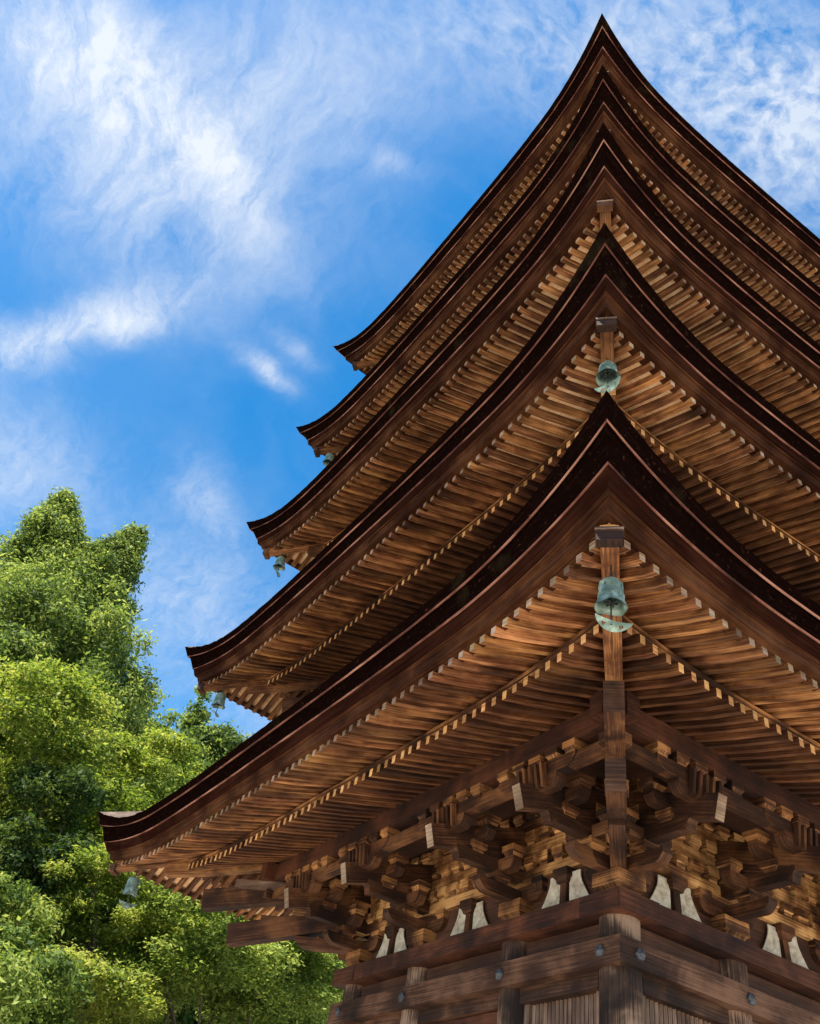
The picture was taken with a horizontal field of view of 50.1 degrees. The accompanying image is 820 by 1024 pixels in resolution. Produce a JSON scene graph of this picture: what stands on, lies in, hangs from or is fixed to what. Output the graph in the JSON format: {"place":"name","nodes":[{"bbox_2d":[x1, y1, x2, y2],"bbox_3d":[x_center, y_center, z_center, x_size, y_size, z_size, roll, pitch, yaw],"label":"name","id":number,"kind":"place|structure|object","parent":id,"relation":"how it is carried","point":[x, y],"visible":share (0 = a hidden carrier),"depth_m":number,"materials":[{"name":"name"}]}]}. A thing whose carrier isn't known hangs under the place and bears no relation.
{"place":"outdoors","nodes":[
{"label":"outdoors","id":0,"kind":"place"},
{"bbox_2d":[0,0,819,738],"label":"sky","id":1,"kind":"structure","parent":0,"point":[201,201],"materials":[{"name":"blue"}]},
{"bbox_2d":[99,14,819,1023],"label":"pagoda","id":2,"kind":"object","parent":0,"point":[483,766],"visible":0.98,"depth_m":9.64,"materials":[{"name":"brown wood"}]},
{"bbox_2d":[119,869,139,908],"bbox_3d":[-4.103,5.545,12.940,0.246,0.554,0.225,7,-42,4],"label":"wind bell","id":3,"kind":"object","parent":2,"relation":"hanging from","point":[131,886],"visible":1,"depth_m":12.87,"materials":[{"name":"teal metal"}]},
{"bbox_2d":[211,686,225,716],"bbox_3d":[-3.247,3.222,14.951,0.239,0.535,0.240,-21,-51,31],"label":"wind bell","id":4,"kind":"object","parent":2,"relation":"hanging from","point":[219,701],"visible":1,"depth_m":14.91,"materials":[{"name":"teal metal"}]},
{"bbox_2d":[273,551,285,576],"bbox_3d":[-2.505,0.988,16.902,0.235,0.535,0.245,-25,-53,33],"label":"wind bell","id":5,"kind":"object","parent":2,"relation":"hanging from","point":[279,564],"visible":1,"depth_m":16.86,"materials":[{"name":"teal metal"}]},
{"bbox_2d":[323,450,333,465],"bbox_3d":[-1.732,-1.120,18.725,0.235,0.535,0.245,-25,-53,33],"label":"wind bell","id":6,"kind":"object","parent":2,"relation":"hanging from","point":[328,459],"visible":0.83,"depth_m":18.68,"materials":[{"name":"teal metal"}]},
{"bbox_2d":[524,991,598,1023],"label":"lattice window","id":7,"kind":"structure","parent":2,"relation":"in","point":[572,1010],"depth_m":8.31,"materials":[{"name":"brown wood"}]},
{"bbox_2d":[595,358,620,392],"bbox_3d":[1.973,-1.389,8.774,0.258,0.554,0.223,-1,-49,13],"label":"wind bell","id":8,"kind":"object","parent":2,"relation":"hanging from","point":[608,377],"visible":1,"depth_m":8.74,"materials":[{"name":"teal metal"}]},
{"bbox_2d":[594,565,632,631],"bbox_3d":[1.454,0.611,6.359,0.236,0.552,0.240,-22,-51,31],"label":"wind bell","id":9,"kind":"object","parent":2,"relation":"hanging from","point":[610,601],"visible":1,"depth_m":6.31,"materials":[{"name":"teal metal"}]},
{"bbox_2d":[643,995,710,1023],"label":"lattice window","id":10,"kind":"structure","parent":2,"relation":"in","point":[653,1013],"depth_m":8.04,"materials":[{"name":"brown wood"}]},
{"label":"ground","id":11,"kind":"structure","parent":0,"visible":0},
{"bbox_2d":[0,871,99,1023],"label":"broadleaf shrub","id":12,"kind":"object","parent":11,"relation":"on","point":[31,992],"visible":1,"depth_m":16.14,"materials":[{"name":"green plant"}]},
{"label":"hillside","id":13,"kind":"structure","parent":0,"visible":0},
{"bbox_2d":[0,758,113,965],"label":"evergreen tree","id":14,"kind":"object","parent":13,"relation":"on","point":[22,860],"visible":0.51,"depth_m":20.14,"materials":[{"name":"green plant"}]},
{"bbox_2d":[0,652,153,942],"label":"maple tree","id":15,"kind":"object","parent":13,"relation":"on","point":[24,690],"visible":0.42,"depth_m":22.78,"materials":[{"name":"green plant"}]},
{"bbox_2d":[0,485,172,893],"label":"camphor tree","id":16,"kind":"object","parent":13,"relation":"on","point":[65,590],"visible":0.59,"depth_m":33.16,"materials":[{"name":"green plant"}]},
{"bbox_2d":[16,720,183,1013],"bbox_3d":[-13.962,14.686,35.132,9.629,15.695,9.999,30,-45,-20],"label":"hillside tree","id":17,"kind":"object","parent":13,"relation":"on","point":[162,782],"depth_m":38.79,"materials":[{"name":"green plant"}]},
{"bbox_2d":[0,721,207,1023],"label":"maple tree","id":18,"kind":"object","parent":13,"relation":"on","point":[146,762],"visible":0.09,"depth_m":26.80,"materials":[{"name":"green plant"}]},
{"bbox_2d":[0,840,224,1023],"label":"maple tree","id":19,"kind":"object","parent":13,"relation":"on","point":[132,999],"visible":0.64,"depth_m":19.11,"materials":[{"name":"green plant"}]},
{"bbox_2d":[120,697,198,782],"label":"hillside tree","id":20,"kind":"object","parent":13,"relation":"on","point":[172,719],"depth_m":51.17,"materials":[{"name":"green plant"}]},
{"bbox_2d":[160,768,218,1023],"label":"hillside tree","id":21,"kind":"object","parent":13,"relation":"on","point":[187,1018],"visible":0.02,"depth_m":34.62,"materials":[{"name":"green plant"}]},
{"bbox_2d":[176,685,215,773],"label":"pine tree","id":22,"kind":"object","parent":13,"relation":"on","point":[198,714],"visible":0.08,"depth_m":55.77,"materials":[{"name":"green plant"}]},
{"bbox_2d":[176,717,254,778],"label":"hillside tree","id":23,"kind":"object","parent":13,"relation":"on","point":[220,742],"visible":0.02,"depth_m":54.16,"materials":[{"name":"green plant"}]},
{"bbox_2d":[84,875,347,1023],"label":"maple tree","id":24,"kind":"object","parent":13,"relation":"on","point":[288,993],"visible":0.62,"depth_m":19.87,"materials":[{"name":"green plant"}]},
{"bbox_2d":[195,942,341,1023],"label":"hillside tree","id":25,"kind":"object","parent":13,"relation":"on","point":[206,1017],"depth_m":29.06,"materials":[{"name":"green plant"}]}
]}

